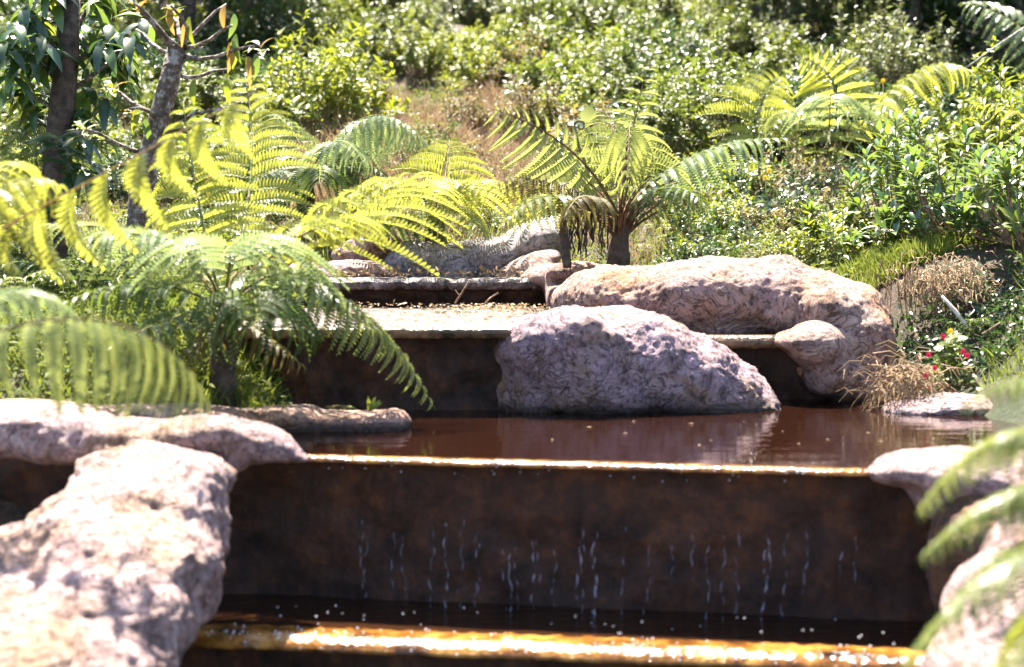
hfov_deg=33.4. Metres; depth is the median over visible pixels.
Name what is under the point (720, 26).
shrub
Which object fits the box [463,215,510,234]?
herb
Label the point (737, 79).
shrub
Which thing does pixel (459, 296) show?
twig
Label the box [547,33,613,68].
shrub
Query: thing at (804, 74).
shrub
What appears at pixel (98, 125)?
shrub
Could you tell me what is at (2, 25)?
shrub
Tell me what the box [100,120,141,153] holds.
shrub
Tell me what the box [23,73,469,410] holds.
tree fern
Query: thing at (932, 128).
shrub
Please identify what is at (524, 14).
shrub
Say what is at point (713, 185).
herb
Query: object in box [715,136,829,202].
herb
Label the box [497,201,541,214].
herb
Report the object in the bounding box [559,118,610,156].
shrub
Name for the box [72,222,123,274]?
shrub
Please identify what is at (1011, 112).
fern
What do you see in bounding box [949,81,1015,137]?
shrub
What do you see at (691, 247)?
herb
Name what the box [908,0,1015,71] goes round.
tree
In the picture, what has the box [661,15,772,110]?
shrub
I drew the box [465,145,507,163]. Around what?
herb
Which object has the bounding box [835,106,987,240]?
laurel shrub
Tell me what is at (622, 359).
boulder
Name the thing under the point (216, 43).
shrub
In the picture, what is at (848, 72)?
shrub
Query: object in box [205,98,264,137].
shrub
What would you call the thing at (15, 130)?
shrub
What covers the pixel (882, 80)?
wildflower
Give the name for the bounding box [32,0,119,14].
shrub
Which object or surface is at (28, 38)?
shrub
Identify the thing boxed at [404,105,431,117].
herb
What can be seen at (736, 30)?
shrub
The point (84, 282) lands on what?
shrub
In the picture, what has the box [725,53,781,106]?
shrub
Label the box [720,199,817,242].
herb
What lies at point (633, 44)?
shrub
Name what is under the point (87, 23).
shrub
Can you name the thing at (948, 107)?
shrub
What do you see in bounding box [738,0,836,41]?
shrub
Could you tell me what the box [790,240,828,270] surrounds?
herb
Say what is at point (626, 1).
shrub
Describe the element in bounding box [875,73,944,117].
shrub
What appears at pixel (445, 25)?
shrub
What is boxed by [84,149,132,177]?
shrub
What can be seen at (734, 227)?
herb
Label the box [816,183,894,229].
herb
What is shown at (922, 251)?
green grass
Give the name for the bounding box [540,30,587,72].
shrub
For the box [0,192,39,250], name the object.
shrub
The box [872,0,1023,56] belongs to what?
tree
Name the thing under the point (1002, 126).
shrub
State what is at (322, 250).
green grass
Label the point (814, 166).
herb
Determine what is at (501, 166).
herb
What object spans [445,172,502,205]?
herb
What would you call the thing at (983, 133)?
laurel shrub
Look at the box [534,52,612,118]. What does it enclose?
shrub
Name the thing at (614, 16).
shrub
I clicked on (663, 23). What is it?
shrub
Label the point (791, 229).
herb
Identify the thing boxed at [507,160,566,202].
herb
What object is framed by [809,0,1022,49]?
tree
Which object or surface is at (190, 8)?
tree
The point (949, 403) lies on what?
rock slab
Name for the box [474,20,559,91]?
shrub
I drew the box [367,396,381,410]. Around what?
sprig
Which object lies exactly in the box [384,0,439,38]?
shrub
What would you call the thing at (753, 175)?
herb
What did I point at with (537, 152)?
herb
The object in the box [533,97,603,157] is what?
shrub
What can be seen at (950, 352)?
flowering plant
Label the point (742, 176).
herb
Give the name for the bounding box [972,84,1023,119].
shrub
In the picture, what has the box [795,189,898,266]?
herb
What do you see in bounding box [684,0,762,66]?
shrub
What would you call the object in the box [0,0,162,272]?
tree
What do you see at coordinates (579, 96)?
shrub
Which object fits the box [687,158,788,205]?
herb
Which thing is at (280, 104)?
shrub
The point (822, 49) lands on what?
shrub
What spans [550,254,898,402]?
boulder
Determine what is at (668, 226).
herb
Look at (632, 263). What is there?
ground cover
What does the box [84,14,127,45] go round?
shrub
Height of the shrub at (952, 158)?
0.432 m
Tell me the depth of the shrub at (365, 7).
22.99 m
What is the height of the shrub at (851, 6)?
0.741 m
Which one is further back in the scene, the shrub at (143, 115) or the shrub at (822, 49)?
the shrub at (822, 49)
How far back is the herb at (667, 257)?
9.79 m
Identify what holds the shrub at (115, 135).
on the hillside ground at (10, 512)
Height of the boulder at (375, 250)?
0.245 m
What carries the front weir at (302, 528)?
on the hillside ground at (10, 512)
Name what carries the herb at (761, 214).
on the hillside ground at (10, 512)
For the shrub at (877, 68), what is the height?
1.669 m
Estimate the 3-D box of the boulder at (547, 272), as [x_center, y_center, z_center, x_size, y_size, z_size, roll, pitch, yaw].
[0.247,-0.299,9.522,0.436,0.331,1.050,-1,4,-19]
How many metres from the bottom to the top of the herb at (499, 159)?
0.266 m
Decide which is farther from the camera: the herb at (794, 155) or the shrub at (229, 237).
the herb at (794, 155)
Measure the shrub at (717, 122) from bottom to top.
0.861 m
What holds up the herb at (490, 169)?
on the hillside ground at (10, 512)
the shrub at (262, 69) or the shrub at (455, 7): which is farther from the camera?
the shrub at (455, 7)
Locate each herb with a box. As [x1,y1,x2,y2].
[312,116,352,139]
[315,112,383,147]
[337,119,403,167]
[338,143,406,175]
[355,93,405,117]
[377,113,453,162]
[387,200,469,232]
[393,126,457,168]
[401,113,460,149]
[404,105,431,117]
[404,106,431,127]
[410,82,446,107]
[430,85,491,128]
[432,88,487,115]
[438,135,492,159]
[445,92,510,131]
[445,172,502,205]
[454,96,489,129]
[458,201,497,219]
[461,199,513,224]
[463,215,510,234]
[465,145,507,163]
[467,156,513,178]
[479,147,504,158]
[481,150,520,167]
[486,163,519,175]
[495,162,540,179]
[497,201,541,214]
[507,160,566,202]
[508,135,554,163]
[644,178,744,226]
[654,213,753,261]
[654,229,736,263]
[655,201,750,241]
[655,204,743,244]
[668,234,719,261]
[669,149,754,193]
[675,134,779,176]
[681,235,749,259]
[686,211,757,242]
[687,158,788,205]
[687,211,757,252]
[690,181,744,216]
[691,159,762,183]
[691,187,789,239]
[701,153,776,207]
[703,193,758,225]
[707,156,777,208]
[712,166,774,208]
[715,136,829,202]
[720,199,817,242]
[720,224,767,249]
[726,242,759,257]
[728,222,793,256]
[738,202,782,226]
[738,243,778,257]
[744,178,823,223]
[750,211,800,242]
[754,154,864,193]
[754,212,795,244]
[755,156,823,175]
[761,141,829,173]
[761,220,866,269]
[766,215,843,265]
[767,146,849,199]
[769,134,847,178]
[771,158,850,205]
[773,163,871,206]
[782,185,881,238]
[783,197,846,233]
[785,159,843,176]
[788,211,841,235]
[789,152,840,171]
[789,177,872,230]
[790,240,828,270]
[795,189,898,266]
[814,168,879,202]
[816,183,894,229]
[816,213,887,253]
[821,219,889,253]
[823,197,875,223]
[837,139,894,189]
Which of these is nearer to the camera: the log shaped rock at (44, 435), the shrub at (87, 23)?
the log shaped rock at (44, 435)
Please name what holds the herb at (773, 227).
on the hillside ground at (10, 512)
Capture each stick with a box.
[941,295,967,326]
[982,322,1000,334]
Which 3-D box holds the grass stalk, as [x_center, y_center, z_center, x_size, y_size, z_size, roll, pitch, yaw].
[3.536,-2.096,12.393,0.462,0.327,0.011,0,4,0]
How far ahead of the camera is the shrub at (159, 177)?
12.22 m
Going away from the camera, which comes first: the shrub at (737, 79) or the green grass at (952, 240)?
the green grass at (952, 240)
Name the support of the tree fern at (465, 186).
on the hillside ground at (10, 512)
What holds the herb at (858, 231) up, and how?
on the hillside ground at (10, 512)
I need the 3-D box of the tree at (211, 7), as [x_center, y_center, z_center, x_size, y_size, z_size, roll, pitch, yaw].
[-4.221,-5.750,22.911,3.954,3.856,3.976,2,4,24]
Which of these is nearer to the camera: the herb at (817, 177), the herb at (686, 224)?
the herb at (686, 224)
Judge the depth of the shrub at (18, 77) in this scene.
16.14 m
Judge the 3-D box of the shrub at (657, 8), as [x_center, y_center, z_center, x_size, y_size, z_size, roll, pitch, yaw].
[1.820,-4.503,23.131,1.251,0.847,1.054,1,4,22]
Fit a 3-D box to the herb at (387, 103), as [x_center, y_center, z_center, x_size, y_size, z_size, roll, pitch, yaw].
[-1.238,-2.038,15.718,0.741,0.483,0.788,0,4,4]
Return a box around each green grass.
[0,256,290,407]
[1,63,753,265]
[630,243,747,264]
[663,201,1023,289]
[823,231,957,288]
[969,235,1023,388]
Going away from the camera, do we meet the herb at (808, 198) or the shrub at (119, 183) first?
the herb at (808, 198)
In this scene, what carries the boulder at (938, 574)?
on the hillside ground at (10, 512)
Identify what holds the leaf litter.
on the weir at (455, 365)
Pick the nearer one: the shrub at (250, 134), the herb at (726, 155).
the herb at (726, 155)
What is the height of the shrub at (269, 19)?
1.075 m
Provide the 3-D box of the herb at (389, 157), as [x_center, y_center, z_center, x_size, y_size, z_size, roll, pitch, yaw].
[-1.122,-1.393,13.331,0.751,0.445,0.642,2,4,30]
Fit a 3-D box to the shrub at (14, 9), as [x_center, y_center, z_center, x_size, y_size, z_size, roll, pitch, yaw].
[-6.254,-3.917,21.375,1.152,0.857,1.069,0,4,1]
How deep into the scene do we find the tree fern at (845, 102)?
12.84 m
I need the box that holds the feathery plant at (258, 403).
[240,390,285,408]
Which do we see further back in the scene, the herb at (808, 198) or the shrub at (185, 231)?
the herb at (808, 198)
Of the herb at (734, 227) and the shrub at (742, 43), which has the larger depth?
the shrub at (742, 43)
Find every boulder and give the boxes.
[0,440,236,666]
[287,259,403,293]
[331,231,402,260]
[381,216,571,277]
[494,305,780,413]
[497,250,601,306]
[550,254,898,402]
[774,320,863,401]
[868,446,1023,519]
[921,513,1023,666]
[925,495,1019,611]
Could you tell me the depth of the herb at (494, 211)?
11.45 m
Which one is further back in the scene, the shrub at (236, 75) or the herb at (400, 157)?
the shrub at (236, 75)
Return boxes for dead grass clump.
[836,340,984,412]
[851,244,1007,328]
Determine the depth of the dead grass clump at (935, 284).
8.46 m
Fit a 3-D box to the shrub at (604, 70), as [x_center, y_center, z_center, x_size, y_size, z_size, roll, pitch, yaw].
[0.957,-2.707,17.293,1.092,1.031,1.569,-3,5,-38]
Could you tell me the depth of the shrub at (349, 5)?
21.70 m
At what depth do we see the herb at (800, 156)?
12.64 m
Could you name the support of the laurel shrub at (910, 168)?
on the hillside ground at (10, 512)
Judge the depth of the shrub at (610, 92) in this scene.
16.42 m
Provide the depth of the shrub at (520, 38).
19.68 m
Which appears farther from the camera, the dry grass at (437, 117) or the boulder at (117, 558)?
the dry grass at (437, 117)
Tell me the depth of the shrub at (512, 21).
21.46 m
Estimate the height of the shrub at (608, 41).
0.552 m
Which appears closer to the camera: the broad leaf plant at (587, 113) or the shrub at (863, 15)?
the broad leaf plant at (587, 113)
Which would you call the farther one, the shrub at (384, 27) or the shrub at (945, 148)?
the shrub at (384, 27)
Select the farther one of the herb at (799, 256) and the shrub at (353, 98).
the shrub at (353, 98)
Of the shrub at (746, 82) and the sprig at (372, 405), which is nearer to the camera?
the sprig at (372, 405)
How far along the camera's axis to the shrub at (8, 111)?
13.17 m
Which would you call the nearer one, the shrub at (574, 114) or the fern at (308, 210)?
the fern at (308, 210)
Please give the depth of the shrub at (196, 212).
10.69 m
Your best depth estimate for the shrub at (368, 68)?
18.89 m
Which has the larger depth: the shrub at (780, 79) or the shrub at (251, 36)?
the shrub at (251, 36)
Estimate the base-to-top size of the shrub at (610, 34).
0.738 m
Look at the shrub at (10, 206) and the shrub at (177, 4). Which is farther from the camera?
the shrub at (177, 4)
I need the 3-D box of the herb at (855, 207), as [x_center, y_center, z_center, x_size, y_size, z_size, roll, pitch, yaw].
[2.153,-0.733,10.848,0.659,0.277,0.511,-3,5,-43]
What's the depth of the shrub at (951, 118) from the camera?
14.29 m
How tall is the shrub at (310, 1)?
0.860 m
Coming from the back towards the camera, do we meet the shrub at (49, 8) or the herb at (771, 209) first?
the shrub at (49, 8)
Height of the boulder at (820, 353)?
0.449 m
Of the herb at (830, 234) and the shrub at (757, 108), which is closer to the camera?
the herb at (830, 234)
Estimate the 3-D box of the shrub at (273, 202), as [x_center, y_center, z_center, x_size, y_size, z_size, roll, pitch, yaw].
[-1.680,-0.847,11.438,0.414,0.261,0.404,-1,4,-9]
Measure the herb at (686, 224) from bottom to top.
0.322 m
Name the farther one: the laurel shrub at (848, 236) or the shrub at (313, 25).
the shrub at (313, 25)
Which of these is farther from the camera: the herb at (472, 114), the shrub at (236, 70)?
the shrub at (236, 70)
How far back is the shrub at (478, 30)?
21.50 m
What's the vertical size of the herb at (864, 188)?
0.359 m
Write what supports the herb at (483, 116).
on the hillside ground at (10, 512)
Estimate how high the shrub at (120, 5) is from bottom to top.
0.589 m
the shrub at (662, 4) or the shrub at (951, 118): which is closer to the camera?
the shrub at (951, 118)
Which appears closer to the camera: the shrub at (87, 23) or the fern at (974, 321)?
the fern at (974, 321)
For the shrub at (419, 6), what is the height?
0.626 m
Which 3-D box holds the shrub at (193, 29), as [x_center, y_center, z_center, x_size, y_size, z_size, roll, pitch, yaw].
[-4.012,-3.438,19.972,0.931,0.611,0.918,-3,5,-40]
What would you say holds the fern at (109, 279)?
on the hillside ground at (10, 512)
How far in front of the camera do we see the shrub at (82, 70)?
17.05 m
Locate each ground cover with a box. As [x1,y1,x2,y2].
[2,31,1023,266]
[5,108,987,305]
[695,217,1023,275]
[858,231,1023,397]
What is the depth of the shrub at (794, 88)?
13.88 m
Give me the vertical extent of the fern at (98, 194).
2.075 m
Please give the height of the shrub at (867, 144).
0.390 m
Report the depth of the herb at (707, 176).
12.40 m
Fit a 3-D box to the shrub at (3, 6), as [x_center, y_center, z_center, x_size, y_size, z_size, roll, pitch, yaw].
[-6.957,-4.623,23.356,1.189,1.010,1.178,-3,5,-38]
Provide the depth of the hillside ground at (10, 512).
8.62 m
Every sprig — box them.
[328,405,354,411]
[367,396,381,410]
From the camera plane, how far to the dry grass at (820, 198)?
11.52 m
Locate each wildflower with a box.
[762,174,767,217]
[766,168,771,216]
[880,79,885,187]
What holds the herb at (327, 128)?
on the hillside ground at (10, 512)
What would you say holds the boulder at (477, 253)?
on the hillside ground at (10, 512)
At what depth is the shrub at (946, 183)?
10.74 m
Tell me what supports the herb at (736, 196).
on the hillside ground at (10, 512)
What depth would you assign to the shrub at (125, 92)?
16.00 m
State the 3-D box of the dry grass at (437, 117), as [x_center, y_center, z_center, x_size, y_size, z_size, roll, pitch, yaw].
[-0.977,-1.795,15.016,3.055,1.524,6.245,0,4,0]
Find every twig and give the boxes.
[454,279,469,303]
[483,292,498,304]
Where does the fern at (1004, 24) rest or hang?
on the hillside ground at (10, 512)
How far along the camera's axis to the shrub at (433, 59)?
19.76 m
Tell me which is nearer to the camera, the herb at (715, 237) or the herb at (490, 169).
the herb at (715, 237)
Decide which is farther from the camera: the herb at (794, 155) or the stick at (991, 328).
the herb at (794, 155)
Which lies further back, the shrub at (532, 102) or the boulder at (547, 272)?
the shrub at (532, 102)
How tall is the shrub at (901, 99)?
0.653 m
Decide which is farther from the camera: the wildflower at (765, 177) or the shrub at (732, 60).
the shrub at (732, 60)
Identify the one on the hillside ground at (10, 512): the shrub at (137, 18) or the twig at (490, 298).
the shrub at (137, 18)
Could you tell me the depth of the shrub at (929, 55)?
17.11 m
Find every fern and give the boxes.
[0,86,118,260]
[0,90,257,284]
[0,255,91,305]
[0,259,160,297]
[0,286,211,430]
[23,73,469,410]
[230,109,432,219]
[279,201,407,233]
[340,139,531,248]
[483,59,788,265]
[558,208,610,267]
[692,42,979,164]
[902,377,1023,666]
[929,315,993,334]
[960,0,1023,77]
[968,103,1023,189]
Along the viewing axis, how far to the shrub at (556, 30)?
20.15 m
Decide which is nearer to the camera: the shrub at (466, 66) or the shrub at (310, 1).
the shrub at (466, 66)
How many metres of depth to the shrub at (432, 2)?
24.72 m
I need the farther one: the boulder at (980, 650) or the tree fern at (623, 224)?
the tree fern at (623, 224)
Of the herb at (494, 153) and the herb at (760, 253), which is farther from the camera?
the herb at (494, 153)
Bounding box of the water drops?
[208,457,894,666]
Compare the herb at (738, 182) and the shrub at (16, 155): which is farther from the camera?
the herb at (738, 182)
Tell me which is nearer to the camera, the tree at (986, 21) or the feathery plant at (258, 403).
the feathery plant at (258, 403)
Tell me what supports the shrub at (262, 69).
on the hillside ground at (10, 512)
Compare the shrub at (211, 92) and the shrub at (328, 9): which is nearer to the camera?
the shrub at (211, 92)
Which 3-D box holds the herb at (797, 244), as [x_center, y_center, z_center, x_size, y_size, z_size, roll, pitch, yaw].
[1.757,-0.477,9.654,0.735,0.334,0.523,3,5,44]
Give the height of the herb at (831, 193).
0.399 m
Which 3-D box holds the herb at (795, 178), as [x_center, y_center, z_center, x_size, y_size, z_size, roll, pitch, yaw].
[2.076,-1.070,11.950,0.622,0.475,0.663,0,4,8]
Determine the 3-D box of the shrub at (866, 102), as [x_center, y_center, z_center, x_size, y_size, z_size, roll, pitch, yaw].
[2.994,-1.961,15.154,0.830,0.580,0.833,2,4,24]
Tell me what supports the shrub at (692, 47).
on the hillside ground at (10, 512)
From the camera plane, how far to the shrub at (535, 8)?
23.00 m
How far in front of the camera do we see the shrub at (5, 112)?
15.86 m
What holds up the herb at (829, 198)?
on the hillside ground at (10, 512)
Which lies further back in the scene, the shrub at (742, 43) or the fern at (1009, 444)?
the shrub at (742, 43)
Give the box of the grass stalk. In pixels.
[967,27,1023,67]
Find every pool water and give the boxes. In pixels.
[207,594,939,648]
[287,399,1023,467]
[696,332,776,334]
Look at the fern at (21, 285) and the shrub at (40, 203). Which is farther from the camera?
the shrub at (40, 203)
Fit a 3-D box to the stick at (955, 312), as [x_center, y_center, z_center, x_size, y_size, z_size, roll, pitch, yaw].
[2.109,-0.108,8.140,0.129,0.151,0.022,1,4,14]
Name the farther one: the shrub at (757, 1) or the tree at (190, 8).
the shrub at (757, 1)
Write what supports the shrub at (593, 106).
on the hillside ground at (10, 512)
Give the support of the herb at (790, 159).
on the hillside ground at (10, 512)
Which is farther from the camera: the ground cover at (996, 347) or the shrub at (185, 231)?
the shrub at (185, 231)
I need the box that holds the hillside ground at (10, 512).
[0,0,1023,526]
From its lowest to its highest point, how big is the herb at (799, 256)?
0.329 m
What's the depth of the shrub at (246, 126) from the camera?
15.20 m
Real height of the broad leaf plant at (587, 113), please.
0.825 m
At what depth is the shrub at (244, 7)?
21.13 m
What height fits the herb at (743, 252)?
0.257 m
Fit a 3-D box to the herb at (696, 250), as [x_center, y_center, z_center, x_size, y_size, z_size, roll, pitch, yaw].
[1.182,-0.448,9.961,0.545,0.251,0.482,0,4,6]
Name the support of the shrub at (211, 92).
on the hillside ground at (10, 512)
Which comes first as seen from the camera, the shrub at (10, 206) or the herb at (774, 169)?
the shrub at (10, 206)
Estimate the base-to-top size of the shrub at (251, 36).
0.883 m
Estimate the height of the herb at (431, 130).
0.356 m
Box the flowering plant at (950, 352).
[919,328,985,393]
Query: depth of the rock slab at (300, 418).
6.77 m
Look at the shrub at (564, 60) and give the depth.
17.23 m
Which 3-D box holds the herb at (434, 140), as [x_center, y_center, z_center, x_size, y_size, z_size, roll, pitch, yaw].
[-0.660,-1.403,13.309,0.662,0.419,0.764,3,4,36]
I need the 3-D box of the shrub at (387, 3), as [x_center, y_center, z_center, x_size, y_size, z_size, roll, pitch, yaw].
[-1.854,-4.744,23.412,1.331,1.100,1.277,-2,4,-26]
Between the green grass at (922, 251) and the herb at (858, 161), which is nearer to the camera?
the green grass at (922, 251)
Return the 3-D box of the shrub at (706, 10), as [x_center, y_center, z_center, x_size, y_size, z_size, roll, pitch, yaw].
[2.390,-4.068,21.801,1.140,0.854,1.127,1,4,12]
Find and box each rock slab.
[0,398,411,432]
[882,392,991,414]
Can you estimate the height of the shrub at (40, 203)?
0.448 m
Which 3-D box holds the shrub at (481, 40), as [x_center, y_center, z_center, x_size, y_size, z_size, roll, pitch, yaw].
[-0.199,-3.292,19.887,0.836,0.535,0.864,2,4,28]
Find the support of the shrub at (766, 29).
on the hillside ground at (10, 512)
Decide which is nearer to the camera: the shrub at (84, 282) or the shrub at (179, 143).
the shrub at (84, 282)
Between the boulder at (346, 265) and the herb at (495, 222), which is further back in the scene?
the herb at (495, 222)
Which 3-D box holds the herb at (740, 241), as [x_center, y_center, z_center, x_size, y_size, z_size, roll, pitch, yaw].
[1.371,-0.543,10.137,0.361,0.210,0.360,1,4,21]
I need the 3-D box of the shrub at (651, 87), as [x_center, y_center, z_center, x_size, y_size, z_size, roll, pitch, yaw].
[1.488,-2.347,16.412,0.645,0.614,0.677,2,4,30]
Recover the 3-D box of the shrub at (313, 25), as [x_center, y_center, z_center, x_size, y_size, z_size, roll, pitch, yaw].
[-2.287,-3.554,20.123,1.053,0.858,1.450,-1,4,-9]
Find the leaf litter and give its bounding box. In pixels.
[312,264,549,323]
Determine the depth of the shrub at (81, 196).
12.25 m
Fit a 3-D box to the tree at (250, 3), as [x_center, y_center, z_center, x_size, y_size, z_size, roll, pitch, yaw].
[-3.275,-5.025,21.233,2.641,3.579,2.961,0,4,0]
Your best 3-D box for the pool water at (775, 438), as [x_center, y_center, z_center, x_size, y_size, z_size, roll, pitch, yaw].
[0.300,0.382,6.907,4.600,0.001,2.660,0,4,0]
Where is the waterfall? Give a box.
[360,520,856,620]
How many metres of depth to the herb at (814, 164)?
12.57 m
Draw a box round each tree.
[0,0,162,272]
[67,0,270,307]
[156,0,287,27]
[183,0,196,30]
[242,0,253,54]
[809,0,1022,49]
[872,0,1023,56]
[906,0,921,52]
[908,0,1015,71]
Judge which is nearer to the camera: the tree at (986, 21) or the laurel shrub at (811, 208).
the laurel shrub at (811, 208)
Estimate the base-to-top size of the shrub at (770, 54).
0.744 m
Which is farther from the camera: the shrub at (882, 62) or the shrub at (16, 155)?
the shrub at (882, 62)
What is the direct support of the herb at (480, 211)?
on the hillside ground at (10, 512)
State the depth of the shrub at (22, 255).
8.86 m
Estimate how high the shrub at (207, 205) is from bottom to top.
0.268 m
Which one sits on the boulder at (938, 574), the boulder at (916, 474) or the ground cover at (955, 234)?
the boulder at (916, 474)
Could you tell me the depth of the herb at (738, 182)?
11.78 m
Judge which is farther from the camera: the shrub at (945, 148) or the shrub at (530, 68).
the shrub at (530, 68)
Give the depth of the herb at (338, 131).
13.87 m
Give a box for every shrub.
[0,0,36,21]
[0,0,49,36]
[0,0,88,84]
[0,15,19,45]
[0,63,50,121]
[0,76,98,175]
[0,85,16,133]
[0,110,41,181]
[0,170,24,224]
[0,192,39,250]
[0,242,56,283]
[5,1,53,19]
[15,168,80,218]
[29,266,99,296]
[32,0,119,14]
[54,14,98,33]
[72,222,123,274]
[75,187,86,202]
[77,65,133,101]
[78,56,156,117]
[80,0,150,22]
[82,130,163,202]
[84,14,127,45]
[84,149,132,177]
[87,121,128,162]
[90,108,117,135]
[92,201,126,241]
[93,46,161,99]
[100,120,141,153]
[115,0,177,56]
[126,22,210,66]
[132,0,206,41]
[135,60,251,118]
[137,79,221,137]
[141,39,220,95]
[146,15,203,59]
[147,38,226,82]
[154,122,227,203]
[154,217,233,266]
[164,135,220,165]
[165,186,219,219]
[175,113,275,187]
[176,202,256,236]
[186,15,247,74]
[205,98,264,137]
[207,0,286,63]
[209,121,263,156]
[212,0,338,35]
[216,49,275,93]
[219,74,255,103]
[219,211,287,266]
[222,43,339,109]
[232,0,335,60]
[239,110,293,139]
[239,190,290,220]
[244,8,411,144]
[252,40,350,139]
[258,0,334,7]
[275,0,359,63]
[298,18,375,83]
[300,1,333,27]
[320,0,379,33]
[327,7,394,67]
[329,0,418,24]
[341,0,378,28]
[352,0,408,43]
[355,21,412,71]
[372,3,464,77]
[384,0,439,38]
[384,0,441,23]
[415,12,462,44]
[421,0,458,23]
[426,0,452,5]
[430,0,531,25]
[432,13,540,91]
[437,28,477,63]
[455,0,515,26]
[460,19,500,44]
[466,31,517,69]
[474,15,554,66]
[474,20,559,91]
[486,70,572,144]
[490,10,531,35]
[496,0,587,50]
[501,45,581,102]
[504,0,545,25]
[518,58,606,142]
[521,46,596,93]
[523,6,593,55]
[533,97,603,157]
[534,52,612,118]
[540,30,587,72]
[543,11,670,102]
[545,0,598,15]
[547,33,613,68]
[548,94,662,155]
[557,88,650,176]
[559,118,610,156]
[566,0,636,42]
[566,3,609,42]
[572,50,637,112]
[580,25,646,72]
[582,22,627,50]
[592,0,687,75]
[594,0,655,15]
[603,32,686,106]
[604,12,689,52]
[606,11,651,38]
[611,7,730,79]
[614,76,720,162]
[617,0,683,26]
[618,0,697,34]
[637,59,689,116]
[648,48,769,148]
[659,0,737,43]
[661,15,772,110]
[663,17,732,66]
[669,51,710,86]
[681,74,755,126]
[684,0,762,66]
[686,0,736,29]
[712,22,749,42]
[721,97,763,137]
[724,21,776,63]
[724,54,778,81]
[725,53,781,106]
[726,118,789,165]
[732,0,784,4]
[736,73,787,120]
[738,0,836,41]
[748,24,823,89]
[749,14,829,64]
[760,32,871,154]
[761,69,792,92]
[775,53,831,104]
[790,66,868,101]
[792,38,883,103]
[793,199,837,251]
[806,0,859,25]
[806,62,878,80]
[815,39,860,64]
[818,0,891,44]
[820,80,885,137]
[826,29,906,63]
[826,109,886,152]
[827,0,899,58]
[829,0,922,100]
[834,204,931,252]
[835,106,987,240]
[854,28,931,91]
[858,71,941,140]
[861,122,1023,245]
[867,137,949,223]
[872,9,976,98]
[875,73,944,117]
[885,109,940,159]
[892,159,1012,226]
[894,92,951,132]
[920,66,995,126]
[926,74,974,108]
[928,34,1023,171]
[933,63,1023,227]
[941,108,1004,142]
[941,132,1023,245]
[941,148,984,173]
[942,105,1023,163]
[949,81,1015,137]
[961,46,1023,101]
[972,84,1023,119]
[984,44,1023,88]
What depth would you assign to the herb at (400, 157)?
13.37 m
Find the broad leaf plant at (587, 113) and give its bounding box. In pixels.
[568,105,595,233]
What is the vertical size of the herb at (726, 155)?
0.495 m
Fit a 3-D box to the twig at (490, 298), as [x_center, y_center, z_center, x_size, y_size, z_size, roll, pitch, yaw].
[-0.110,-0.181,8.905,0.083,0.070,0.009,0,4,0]
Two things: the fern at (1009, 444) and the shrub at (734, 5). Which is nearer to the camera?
the fern at (1009, 444)
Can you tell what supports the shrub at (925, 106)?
on the hillside ground at (10, 512)
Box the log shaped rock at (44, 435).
[0,403,307,473]
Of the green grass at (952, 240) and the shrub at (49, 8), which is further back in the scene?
the shrub at (49, 8)
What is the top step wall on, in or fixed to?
on the hillside ground at (10, 512)
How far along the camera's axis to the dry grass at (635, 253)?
11.38 m
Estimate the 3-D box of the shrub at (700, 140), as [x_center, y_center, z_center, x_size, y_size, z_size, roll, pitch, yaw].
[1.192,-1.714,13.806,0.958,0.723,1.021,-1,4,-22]
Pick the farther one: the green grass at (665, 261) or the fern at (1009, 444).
the green grass at (665, 261)
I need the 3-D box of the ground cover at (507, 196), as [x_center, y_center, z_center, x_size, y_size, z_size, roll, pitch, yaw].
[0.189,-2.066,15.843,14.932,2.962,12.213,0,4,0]
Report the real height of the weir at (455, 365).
0.872 m
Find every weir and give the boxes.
[0,454,940,620]
[173,306,825,409]
[179,623,925,666]
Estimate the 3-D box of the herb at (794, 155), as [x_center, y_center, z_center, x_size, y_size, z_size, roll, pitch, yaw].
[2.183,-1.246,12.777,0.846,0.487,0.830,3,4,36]
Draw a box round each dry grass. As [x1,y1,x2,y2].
[0,41,1023,272]
[260,75,558,209]
[772,174,885,217]
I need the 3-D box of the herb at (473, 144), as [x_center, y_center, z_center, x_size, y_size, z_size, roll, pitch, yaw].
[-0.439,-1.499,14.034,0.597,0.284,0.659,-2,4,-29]
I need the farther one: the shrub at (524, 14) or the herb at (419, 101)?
the shrub at (524, 14)
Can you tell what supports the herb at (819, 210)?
on the hillside ground at (10, 512)
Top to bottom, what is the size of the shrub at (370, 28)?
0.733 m
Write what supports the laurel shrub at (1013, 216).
on the hillside ground at (10, 512)
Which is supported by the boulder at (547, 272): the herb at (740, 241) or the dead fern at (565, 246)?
the dead fern at (565, 246)
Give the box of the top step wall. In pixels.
[276,276,547,309]
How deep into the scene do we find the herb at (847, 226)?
10.05 m
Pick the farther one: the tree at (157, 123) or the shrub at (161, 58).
the shrub at (161, 58)
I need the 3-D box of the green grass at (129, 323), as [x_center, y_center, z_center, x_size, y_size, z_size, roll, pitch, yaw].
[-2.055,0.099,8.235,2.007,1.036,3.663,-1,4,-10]
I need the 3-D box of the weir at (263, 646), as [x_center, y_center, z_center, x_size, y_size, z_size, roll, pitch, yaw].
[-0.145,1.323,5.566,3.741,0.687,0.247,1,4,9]
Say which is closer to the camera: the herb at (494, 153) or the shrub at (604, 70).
the herb at (494, 153)
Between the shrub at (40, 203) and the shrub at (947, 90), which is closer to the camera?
the shrub at (40, 203)
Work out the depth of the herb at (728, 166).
12.59 m
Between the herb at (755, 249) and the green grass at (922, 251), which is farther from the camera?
the herb at (755, 249)
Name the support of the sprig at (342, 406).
on the rock slab at (300, 418)

